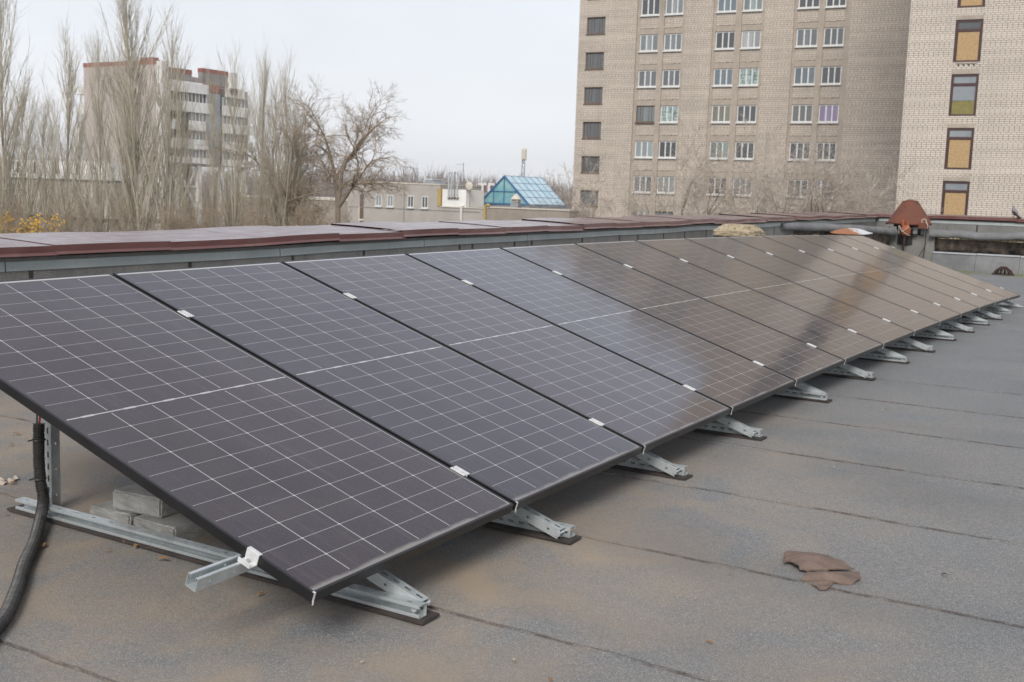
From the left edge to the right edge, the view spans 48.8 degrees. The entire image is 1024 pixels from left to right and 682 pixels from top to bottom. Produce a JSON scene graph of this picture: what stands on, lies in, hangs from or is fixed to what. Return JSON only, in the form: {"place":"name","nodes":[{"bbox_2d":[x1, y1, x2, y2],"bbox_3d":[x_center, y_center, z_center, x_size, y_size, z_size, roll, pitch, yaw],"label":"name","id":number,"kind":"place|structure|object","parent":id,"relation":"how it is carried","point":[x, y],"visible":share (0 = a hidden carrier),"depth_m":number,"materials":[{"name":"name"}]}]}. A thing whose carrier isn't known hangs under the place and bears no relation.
{"place":"outdoors","nodes":[
{"label":"outdoors","id":0,"kind":"place"},
{"bbox_2d":[11,160,190,231],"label":"annex building","id":1,"kind":"structure","parent":0,"point":[86,181],"depth_m":169.97,"materials":[{"name":"grey brick"}]},
{"bbox_2d":[1,205,239,230],"bbox_3d":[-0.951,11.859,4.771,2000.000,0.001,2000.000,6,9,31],"label":"ground","id":2,"kind":"structure","parent":0,"point":[193,221],"depth_m":382.05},
{"bbox_2d":[0,193,58,233],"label":"thicket tree","id":3,"kind":"object","parent":2,"relation":"on","point":[16,214],"visible":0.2,"depth_m":59.68,"materials":[{"name":"brown plant"}]},
{"bbox_2d":[0,62,71,232],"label":"poplar tree","id":4,"kind":"object","parent":2,"relation":"on","point":[25,152],"visible":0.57,"depth_m":61.26,"materials":[{"name":"brown plant"}]},
{"bbox_2d":[0,0,78,231],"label":"poplar tree","id":5,"kind":"object","parent":2,"relation":"on","point":[5,170],"visible":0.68,"depth_m":61.13,"materials":[{"name":"brown plant"}]},
{"bbox_2d":[9,94,89,231],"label":"poplar tree","id":6,"kind":"object","parent":2,"relation":"on","point":[42,135],"visible":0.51,"depth_m":61.52,"materials":[{"name":"brown plant"}]},
{"bbox_2d":[1,191,98,233],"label":"thicket tree","id":7,"kind":"object","parent":2,"relation":"on","point":[82,219],"visible":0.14,"depth_m":60.35,"materials":[{"name":"brown plant"}]},
{"bbox_2d":[1,10,110,231],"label":"poplar tree","id":8,"kind":"object","parent":2,"relation":"on","point":[67,97],"visible":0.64,"depth_m":61.29,"materials":[{"name":"grey plant"}]},
{"bbox_2d":[57,112,117,231],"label":"poplar tree","id":9,"kind":"object","parent":2,"relation":"on","point":[80,161],"visible":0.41,"depth_m":61.51,"materials":[{"name":"brown plant"}]},
{"bbox_2d":[44,21,143,231],"bbox_3d":[-22.783,-6.979,62.145,4.102,21.122,4.993,3,7,8],"label":"poplar tree","id":10,"kind":"object","parent":2,"relation":"on","point":[99,202],"visible":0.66,"depth_m":61.20,"materials":[{"name":"brown plant"}]},
{"bbox_2d":[43,182,161,231],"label":"thicket tree","id":11,"kind":"object","parent":2,"relation":"on","point":[130,222],"visible":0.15,"depth_m":60.11,"materials":[{"name":"brown plant"}]},
{"bbox_2d":[68,2,183,231],"bbox_3d":[-20.889,-7.742,62.134,6.662,22.759,4.087,3,7,7],"label":"poplar tree","id":12,"kind":"object","parent":2,"relation":"on","point":[122,157],"visible":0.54,"depth_m":61.63,"materials":[{"name":"brown plant"}]},
{"bbox_2d":[49,0,208,231],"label":"poplar tree","id":13,"kind":"object","parent":2,"relation":"on","point":[126,17],"visible":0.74,"depth_m":60.81,"materials":[{"name":"grey plant"}]},
{"bbox_2d":[107,2,201,229],"bbox_3d":[-19.162,-7.566,62.035,3.860,22.548,6.292,2,7,3],"label":"poplar tree","id":14,"kind":"object","parent":2,"relation":"on","point":[168,113],"visible":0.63,"depth_m":61.28,"materials":[{"name":"grey plant"}]},
{"bbox_2d":[152,56,209,229],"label":"poplar tree","id":15,"kind":"object","parent":2,"relation":"on","point":[185,201],"visible":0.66,"depth_m":61.34,"materials":[{"name":"brown plant"}]},
{"bbox_2d":[184,55,230,226],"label":"poplar tree","id":16,"kind":"object","parent":2,"relation":"on","point":[211,124],"visible":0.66,"depth_m":61.41,"materials":[{"name":"brown plant"}]},
{"bbox_2d":[177,186,260,229],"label":"thicket tree","id":17,"kind":"object","parent":2,"relation":"on","point":[209,214],"visible":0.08,"depth_m":59.90,"materials":[{"name":"brown plant"}]},
{"bbox_2d":[194,30,277,226],"bbox_3d":[-15.232,-6.506,62.239,5.330,20.652,3.270,4,8,15],"label":"poplar tree","id":18,"kind":"object","parent":2,"relation":"on","point":[233,118],"visible":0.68,"depth_m":61.31,"materials":[{"name":"brown plant"}]},
{"bbox_2d":[225,32,294,225],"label":"poplar tree","id":19,"kind":"object","parent":2,"relation":"on","point":[261,99],"visible":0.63,"depth_m":61.23,"materials":[{"name":"brown plant"}]},
{"bbox_2d":[227,176,314,226],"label":"thicket tree","id":20,"kind":"object","parent":2,"relation":"on","point":[253,209],"visible":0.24,"depth_m":60.15,"materials":[{"name":"brown plant"}]},
{"bbox_2d":[228,62,315,225],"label":"poplar tree","id":21,"kind":"object","parent":2,"relation":"on","point":[276,152],"visible":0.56,"depth_m":61.35,"materials":[{"name":"brown plant"}]},
{"bbox_2d":[183,73,375,225],"bbox_3d":[-13.484,-5.515,63.097,9.835,18.589,10.117,-1,8,-23],"label":"bare tree","id":22,"kind":"object","parent":2,"relation":"on","point":[305,162],"visible":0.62,"depth_m":61.21,"materials":[{"name":"brown plant"}]},
{"bbox_2d":[0,151,572,216],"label":"wood","id":23,"kind":"object","parent":2,"relation":"on","point":[442,177],"visible":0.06,"depth_m":503.16,"materials":[{"name":"plant"}]},
{"bbox_2d":[216,162,366,226],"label":"thicket tree","id":24,"kind":"object","parent":2,"relation":"on","point":[300,189],"visible":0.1,"depth_m":61.61,"materials":[{"name":"brown plant"}]},
{"bbox_2d":[259,42,336,225],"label":"poplar tree","id":25,"kind":"object","parent":2,"relation":"on","point":[283,127],"visible":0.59,"depth_m":61.11,"materials":[{"name":"brown plant"}]},
{"bbox_2d":[269,98,330,225],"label":"poplar tree","id":26,"kind":"object","parent":2,"relation":"on","point":[303,174],"visible":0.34,"depth_m":61.76,"materials":[{"name":"brown plant"}]},
{"bbox_2d":[248,76,419,225],"bbox_3d":[-10.229,-5.369,63.594,11.428,18.390,9.237,6,9,31],"label":"bare tree","id":27,"kind":"object","parent":2,"relation":"on","point":[355,182],"visible":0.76,"depth_m":61.06,"materials":[{"name":"brown plant"}]},
{"bbox_2d":[528,142,669,221],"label":"pale tree","id":28,"kind":"object","parent":2,"relation":"on","point":[581,209],"visible":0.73,"depth_m":55.37,"materials":[{"name":"brown plant"}]},
{"bbox_2d":[597,155,737,216],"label":"pale tree","id":29,"kind":"object","parent":2,"relation":"on","point":[642,193],"visible":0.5,"depth_m":54.22,"materials":[{"name":"brown plant"}]},
{"bbox_2d":[636,104,776,217],"bbox_3d":[10.692,-3.009,55.957,7.538,17.032,8.510,6,9,31],"label":"pale tree","id":30,"kind":"object","parent":2,"relation":"on","point":[696,168],"visible":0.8,"depth_m":54.75,"materials":[{"name":"brown plant"}]},
{"bbox_2d":[572,0,910,216],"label":"brick dormitory","id":31,"kind":"structure","parent":2,"relation":"on","point":[647,70],"depth_m":93.64,"materials":[{"name":"brick"}]},
{"bbox_2d":[580,120,603,138],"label":"window","id":32,"kind":"structure","parent":31,"relation":"in","point":[592,128],"depth_m":99.90,"materials":[{"name":"grey glass"}]},
{"bbox_2d":[582,85,604,104],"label":"window","id":33,"kind":"structure","parent":31,"relation":"in","point":[593,93],"depth_m":99.51,"materials":[{"name":"grey glass"}]},
{"bbox_2d":[583,50,606,69],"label":"window","id":34,"kind":"structure","parent":31,"relation":"in","point":[594,61],"depth_m":99.10,"materials":[{"name":"grey glass"}]},
{"bbox_2d":[585,15,607,34],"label":"window","id":35,"kind":"structure","parent":31,"relation":"in","point":[596,25],"depth_m":98.72,"materials":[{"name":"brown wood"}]},
{"bbox_2d":[634,135,652,158],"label":"window","id":36,"kind":"structure","parent":31,"relation":"in","point":[643,144],"depth_m":97.90,"materials":[{"name":"glass"}]},
{"bbox_2d":[635,99,654,123],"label":"window","id":37,"kind":"structure","parent":31,"relation":"in","point":[645,114],"depth_m":97.49,"materials":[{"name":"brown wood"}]},
{"bbox_2d":[636,64,656,87],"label":"window","id":38,"kind":"structure","parent":31,"relation":"in","point":[647,73],"depth_m":97.14,"materials":[{"name":"glass"}]},
{"bbox_2d":[638,28,658,52],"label":"window","id":39,"kind":"structure","parent":31,"relation":"in","point":[649,42],"depth_m":96.74,"materials":[{"name":"glass"}]},
{"bbox_2d":[657,135,676,158],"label":"window","id":40,"kind":"structure","parent":31,"relation":"in","point":[667,141],"depth_m":96.91,"materials":[{"name":"glass"}]},
{"bbox_2d":[659,99,678,123],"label":"window","id":41,"kind":"structure","parent":31,"relation":"in","point":[667,112],"depth_m":96.52,"materials":[{"name":"glass"}]},
{"bbox_2d":[661,63,680,87],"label":"window","id":42,"kind":"structure","parent":31,"relation":"in","point":[670,77],"depth_m":96.12,"materials":[{"name":"glass"}]},
{"bbox_2d":[662,27,681,51],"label":"window","id":43,"kind":"structure","parent":31,"relation":"in","point":[672,42],"depth_m":95.73,"materials":[{"name":"glass"}]},
{"bbox_2d":[709,135,728,159],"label":"window","id":44,"kind":"structure","parent":31,"relation":"in","point":[726,138],"depth_m":94.80,"materials":[{"name":"glass"}]},
{"bbox_2d":[710,99,730,123],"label":"window","id":45,"kind":"structure","parent":31,"relation":"in","point":[721,109],"depth_m":94.43,"materials":[{"name":"glass"}]},
{"bbox_2d":[712,62,732,86],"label":"window","id":46,"kind":"structure","parent":31,"relation":"in","point":[722,77],"depth_m":94.03,"materials":[{"name":"glass"}]},
{"bbox_2d":[714,25,734,49],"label":"window","id":47,"kind":"structure","parent":31,"relation":"in","point":[725,40],"depth_m":93.64,"materials":[{"name":"glass"}]},
{"bbox_2d":[733,135,754,159],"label":"window","id":48,"kind":"structure","parent":31,"relation":"in","point":[747,148],"depth_m":93.78,"materials":[{"name":"glass"}]},
{"bbox_2d":[735,98,756,123],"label":"window","id":49,"kind":"structure","parent":31,"relation":"in","point":[747,108],"depth_m":93.39,"materials":[{"name":"glass"}]},
{"bbox_2d":[737,61,758,86],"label":"window","id":50,"kind":"structure","parent":31,"relation":"in","point":[749,71],"depth_m":93.03,"materials":[{"name":"glass"}]},
{"bbox_2d":[739,23,761,49],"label":"window","id":51,"kind":"structure","parent":31,"relation":"in","point":[749,39],"depth_m":92.64,"materials":[{"name":"glass"}]},
{"bbox_2d":[787,136,810,160],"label":"window","id":52,"kind":"structure","parent":31,"relation":"in","point":[792,144],"depth_m":91.74,"materials":[{"name":"glass"}]},
{"bbox_2d":[790,98,812,123],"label":"window","id":53,"kind":"structure","parent":31,"relation":"in","point":[801,114],"depth_m":91.32,"materials":[{"name":"glass"}]},
{"bbox_2d":[792,60,815,85],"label":"window","id":54,"kind":"structure","parent":31,"relation":"in","point":[803,76],"depth_m":90.92,"materials":[{"name":"glass"}]},
{"bbox_2d":[795,21,817,47],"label":"window","id":55,"kind":"structure","parent":31,"relation":"in","point":[806,37],"depth_m":90.54,"materials":[{"name":"glass"}]},
{"bbox_2d":[814,136,836,161],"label":"window","id":56,"kind":"structure","parent":31,"relation":"in","point":[832,139],"depth_m":90.68,"materials":[{"name":"glass"}]},
{"bbox_2d":[817,98,839,123],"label":"window","id":57,"kind":"structure","parent":31,"relation":"in","point":[828,108],"depth_m":90.34,"materials":[{"name":"glass"}]},
{"bbox_2d":[819,59,841,85],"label":"window","id":58,"kind":"structure","parent":31,"relation":"in","point":[831,70],"depth_m":89.95,"materials":[{"name":"glass"}]},
{"bbox_2d":[822,20,844,46],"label":"window","id":59,"kind":"structure","parent":31,"relation":"in","point":[834,35],"depth_m":89.55,"materials":[{"name":"glass"}]},
{"bbox_2d":[685,143,845,217],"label":"pale tree","id":60,"kind":"object","parent":2,"relation":"on","point":[759,202],"visible":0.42,"depth_m":53.64,"materials":[{"name":"brown plant"}]},
{"bbox_2d":[670,145,868,217],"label":"pale tree","id":61,"kind":"object","parent":2,"relation":"on","point":[779,192],"visible":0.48,"depth_m":54.38,"materials":[{"name":"brown plant"}]},
{"bbox_2d":[719,120,891,212],"bbox_3d":[13.328,-2.344,53.500,7.311,16.521,8.255,-1,8,-18],"label":"pale tree","id":62,"kind":"object","parent":2,"relation":"on","point":[807,208],"visible":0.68,"depth_m":53.46,"materials":[{"name":"brown plant"}]},
{"bbox_2d":[768,136,900,215],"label":"pale tree","id":63,"kind":"object","parent":2,"relation":"on","point":[855,203],"visible":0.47,"depth_m":53.54,"materials":[{"name":"brown plant"}]},
{"bbox_2d":[742,139,949,213],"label":"pale tree","id":64,"kind":"object","parent":2,"relation":"on","point":[869,188],"visible":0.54,"depth_m":54.43,"materials":[{"name":"brown plant"}]},
{"bbox_3d":[7.435,5.942,10.963,17.380,11.080,32.950,6,9,31],"label":"brick building","id":65,"kind":"object","parent":2,"relation":"on","visible":0},
{"bbox_2d":[0,212,878,280],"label":"parapet wall","id":66,"kind":"structure","parent":65,"relation":"on","point":[39,255],"depth_m":10.48,"materials":[{"name":"metal"}]},
{"bbox_2d":[846,212,1023,233],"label":"parapet wall","id":67,"kind":"structure","parent":65,"relation":"on","point":[984,224],"depth_m":26.68,"materials":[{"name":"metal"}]},
{"bbox_2d":[75,57,253,229],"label":"derelict tower","id":68,"kind":"structure","parent":0,"point":[200,89],"depth_m":199.04,"materials":[{"name":"concrete"}]},
{"bbox_2d":[0,0,579,194],"label":"sky","id":69,"kind":"structure","parent":0,"point":[483,82],"materials":[{"name":"white"}]},
{"bbox_2d":[242,181,588,230],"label":"service building","id":70,"kind":"structure","parent":0,"point":[424,202],"depth_m":105.72,"materials":[{"name":"beige concrete"}]},
{"bbox_2d":[485,175,567,208],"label":"skylight roof","id":71,"kind":"structure","parent":70,"relation":"on","point":[503,191],"depth_m":110.95,"materials":[{"name":"blue glass"}]},
{"bbox_2d":[0,270,1023,681],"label":"roof deck","id":72,"kind":"structure","parent":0,"point":[908,498],"depth_m":4.13,"materials":[{"name":"fabric"}]},
{"bbox_2d":[0,414,49,633],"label":"cable conduit","id":73,"kind":"object","parent":72,"relation":"on","point":[9,606],"visible":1,"depth_m":4.34,"materials":[{"name":"black plastic"}]},
{"bbox_2d":[90,500,141,525],"bbox_3d":[-1.534,0.702,4.747,0.238,0.077,0.404,6,8,29],"label":"concrete block","id":74,"kind":"object","parent":72,"relation":"on","point":[107,510],"depth_m":4.57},
{"bbox_2d":[113,483,178,517],"bbox_3d":[-1.415,0.632,4.690,0.265,0.084,0.403,6,8,26],"label":"concrete block","id":75,"kind":"object","parent":74,"relation":"on","point":[136,498],"depth_m":4.51,"materials":[{"name":"concrete"}]},
{"bbox_2d":[134,513,209,539],"bbox_3d":[-1.295,0.729,4.585,0.253,0.078,0.404,7,9,33],"label":"concrete block","id":76,"kind":"object","parent":72,"relation":"on","point":[179,525],"depth_m":4.43,"materials":[{"name":"concrete"}]},
{"bbox_2d":[7,420,439,624],"bbox_3d":[-1.156,0.450,4.202,2.148,0.720,0.144,6,9,31],"label":"mounting frame","id":77,"kind":"object","parent":72,"relation":"on","point":[400,599],"visible":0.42,"depth_m":4.23,"materials":[{"name":"silver metal"}]},
{"bbox_2d":[185,554,257,591],"bbox_3d":[3.111,-0.056,9.876,0.054,0.136,15.525,6,9,31],"label":"support rail","id":78,"kind":"object","parent":77,"relation":"attached to","point":[213,573],"depth_m":3.36,"materials":[{"name":"metal"}]},
{"bbox_2d":[237,546,262,568],"bbox_3d":[-0.797,0.658,3.432,0.052,0.040,0.047,26,18,27],"label":"end clamp","id":79,"kind":"object","parent":78,"relation":"attached to","point":[250,559],"visible":1,"depth_m":3.43,"materials":[{"name":"silver metal"}]},
{"bbox_2d":[0,273,513,605],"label":"solar panel","id":80,"kind":"object","parent":78,"relation":"on","point":[312,496],"visible":1,"depth_m":4.14,"materials":[{"name":"black glass"}]},
{"bbox_2d":[113,262,642,512],"bbox_3d":[-0.646,0.104,5.316,2.388,0.041,1.134,26,19,26],"label":"solar panel","id":81,"kind":"object","parent":78,"relation":"on","point":[517,445],"visible":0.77,"depth_m":5.19,"materials":[{"name":"black glass"}]},
{"bbox_2d":[406,248,794,413],"bbox_3d":[0.559,-0.138,7.272,2.388,0.043,1.134,26,19,27],"label":"solar panel","id":82,"kind":"object","parent":78,"relation":"on","point":[727,378],"visible":0.83,"depth_m":7.18,"materials":[{"name":"black glass"}]},
{"bbox_2d":[500,243,844,385],"bbox_3d":[1.161,-0.256,8.250,2.388,0.041,1.134,26,19,27],"label":"solar panel","id":83,"kind":"object","parent":78,"relation":"on","point":[798,361],"visible":0.83,"depth_m":8.17,"materials":[{"name":"brown glass"}]},
{"bbox_2d":[575,240,882,364],"bbox_3d":[1.763,-0.370,9.229,2.388,0.043,1.134,26,19,27],"label":"solar panel","id":84,"kind":"object","parent":78,"relation":"on","point":[847,345],"visible":0.77,"depth_m":9.15,"materials":[{"name":"brown glass"}]},
{"bbox_2d":[635,238,913,348],"bbox_3d":[2.365,-0.480,10.209,2.388,0.043,1.134,26,18,27],"label":"solar panel","id":85,"kind":"object","parent":78,"relation":"on","point":[885,333],"visible":0.81,"depth_m":10.14,"materials":[{"name":"brown glass"}]},
{"bbox_2d":[685,237,939,335],"bbox_3d":[2.967,-0.588,11.188,2.388,0.043,1.134,26,18,27],"label":"solar panel","id":86,"kind":"object","parent":78,"relation":"on","point":[915,323],"visible":0.77,"depth_m":11.12,"materials":[{"name":"brown glass"}]},
{"bbox_2d":[728,236,960,324],"bbox_3d":[3.569,-0.691,12.169,2.388,0.043,1.134,26,18,27],"label":"solar panel","id":87,"kind":"object","parent":78,"relation":"on","point":[926,308],"visible":0.82,"depth_m":12.11,"materials":[{"name":"brown glass"}]},
{"bbox_2d":[764,235,978,317],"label":"solar panel","id":88,"kind":"object","parent":78,"relation":"on","point":[962,308],"visible":0.81,"depth_m":13.10,"materials":[{"name":"brown glass"}]},
{"bbox_2d":[793,235,994,309],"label":"solar panel","id":89,"kind":"object","parent":78,"relation":"on","point":[915,277],"visible":0.85,"depth_m":14.08,"materials":[{"name":"brown glass"}]},
{"bbox_2d":[820,235,1008,305],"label":"solar panel","id":90,"kind":"object","parent":78,"relation":"on","point":[928,272],"visible":0.76,"depth_m":15.07,"materials":[{"name":"brown glass"}]},
{"bbox_2d":[843,235,1019,299],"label":"solar panel","id":91,"kind":"object","parent":78,"relation":"on","point":[1010,295],"visible":0.8,"depth_m":16.05,"materials":[{"name":"brown glass"}]},
{"bbox_2d":[482,505,581,543],"bbox_3d":[-0.661,0.346,5.005,2.148,0.720,0.144,6,9,31],"label":"mounting frame","id":92,"kind":"object","parent":72,"relation":"on","point":[533,523],"visible":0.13,"depth_m":4.57,"materials":[{"name":"metal"}]},
{"bbox_2d":[610,451,692,480],"bbox_3d":[-0.049,0.218,6.017,2.148,0.720,0.144,6,9,31],"label":"mounting frame","id":93,"kind":"object","parent":72,"relation":"on","point":[661,467],"visible":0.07,"depth_m":5.58,"materials":[{"name":"metal"}]},
{"bbox_2d":[693,416,766,440],"bbox_3d":[0.523,0.106,6.927,2.148,0.720,0.144,6,9,31],"label":"mounting frame","id":94,"kind":"object","parent":72,"relation":"on","point":[739,430],"visible":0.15,"depth_m":6.50,"materials":[{"name":"metal"}]},
{"bbox_2d":[772,382,831,402],"bbox_3d":[1.273,-0.048,8.201,2.148,0.720,0.144,6,9,31],"label":"mounting frame","id":95,"kind":"object","parent":72,"relation":"on","point":[818,395],"visible":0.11,"depth_m":7.75,"materials":[{"name":"metal"}]},
{"bbox_2d":[784,550,853,570],"bbox_3d":[1.141,0.830,4.301,0.200,0.035,0.260,-2,8,-26],"label":"felt scrap","id":96,"kind":"object","parent":72,"relation":"on","point":[808,561],"visible":1,"depth_m":4.26,"materials":[{"name":"fabric"}]},
{"bbox_2d":[801,571,860,585],"bbox_3d":[1.177,0.863,4.167,0.217,0.033,0.131,3,8,10],"label":"felt scrap","id":97,"kind":"object","parent":72,"relation":"on","point":[846,578],"visible":1,"depth_m":4.13,"materials":[{"name":"fabric"}]},
{"bbox_2d":[820,363,876,379],"bbox_3d":[1.873,-0.159,9.157,2.148,0.720,0.144,6,9,31],"label":"mounting frame","id":98,"kind":"object","parent":72,"relation":"on","point":[858,372],"visible":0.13,"depth_m":8.73,"materials":[{"name":"metal"}]},
{"bbox_3d":[1.842,-0.683,10.587,0.053,0.136,15.525,6,9,31],"label":"support rail","id":99,"kind":"object","parent":98,"relation":"attached to","visible":0},
{"bbox_2d":[282,253,730,453],"bbox_3d":[-0.044,-0.018,6.294,2.388,0.043,1.134,26,19,26],"label":"solar panel","id":100,"kind":"object","parent":99,"relation":"on","point":[641,406],"visible":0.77,"depth_m":6.19,"materials":[{"name":"black glass"}]},
{"bbox_2d":[857,347,909,363],"bbox_3d":[2.494,-0.271,10.149,2.148,0.720,0.144,6,9,31],"label":"mounting frame","id":101,"kind":"object","parent":72,"relation":"on","point":[898,357],"visible":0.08,"depth_m":9.71,"materials":[{"name":"metal"}]},
{"bbox_2d":[780,222,1023,273],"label":"vent ledge","id":102,"kind":"object","parent":72,"relation":"on","point":[962,250],"visible":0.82,"depth_m":24.94,"materials":[{"name":"metal"}]},
{"bbox_2d":[885,200,931,244],"bbox_3d":[9.118,-2.727,25.881,1.054,1.025,1.096,6,9,31],"label":"vent hood","id":103,"kind":"object","parent":102,"relation":"on","point":[912,212],"visible":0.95,"depth_m":25.64,"materials":[{"name":"brown paint"}]},
{"bbox_2d":[885,337,935,352],"bbox_3d":[2.993,-0.355,10.923,2.148,0.720,0.144,6,9,31],"label":"mounting frame","id":104,"kind":"object","parent":72,"relation":"on","point":[916,344],"visible":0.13,"depth_m":10.50,"materials":[{"name":"metal"}]},
{"bbox_2d":[712,224,764,236],"bbox_3d":[3.530,-1.301,17.665,0.720,1.053,0.518,6,9,31],"label":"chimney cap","id":105,"kind":"object","parent":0,"point":[724,230],"visible":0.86,"depth_m":17.44,"materials":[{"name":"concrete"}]},
{"bbox_2d":[895,0,1023,217],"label":"brick stair block","id":106,"kind":"structure","parent":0,"point":[962,135],"depth_m":63.98,"materials":[{"name":"pale brick"},{"name":"concrete"}]},
{"bbox_2d":[941,181,969,214],"bbox_3d":[25.442,-8.003,64.816,1.450,2.330,0.100,6,8,27],"label":"window","id":107,"kind":"structure","parent":106,"relation":"in","point":[954,192],"depth_m":64.76,"materials":[{"name":"red paint"}]},
{"bbox_2d":[944,128,974,169],"bbox_3d":[25.540,-10.977,64.429,1.450,2.330,0.100,6,8,27],"label":"window","id":108,"kind":"structure","parent":106,"relation":"in","point":[959,147],"depth_m":64.41,"materials":[{"name":"red paint"}]},
{"bbox_2d":[949,74,978,115],"bbox_3d":[25.638,-13.950,64.042,1.450,2.330,0.100,6,8,27],"label":"window","id":109,"kind":"structure","parent":106,"relation":"in","point":[964,87],"depth_m":64.02,"materials":[{"name":"glass"}]},
{"bbox_2d":[953,19,983,61],"bbox_3d":[25.737,-16.923,63.656,1.450,2.330,0.100,6,8,27],"label":"window","id":110,"kind":"structure","parent":106,"relation":"in","point":[967,32],"depth_m":63.63,"materials":[{"name":"red paint"}]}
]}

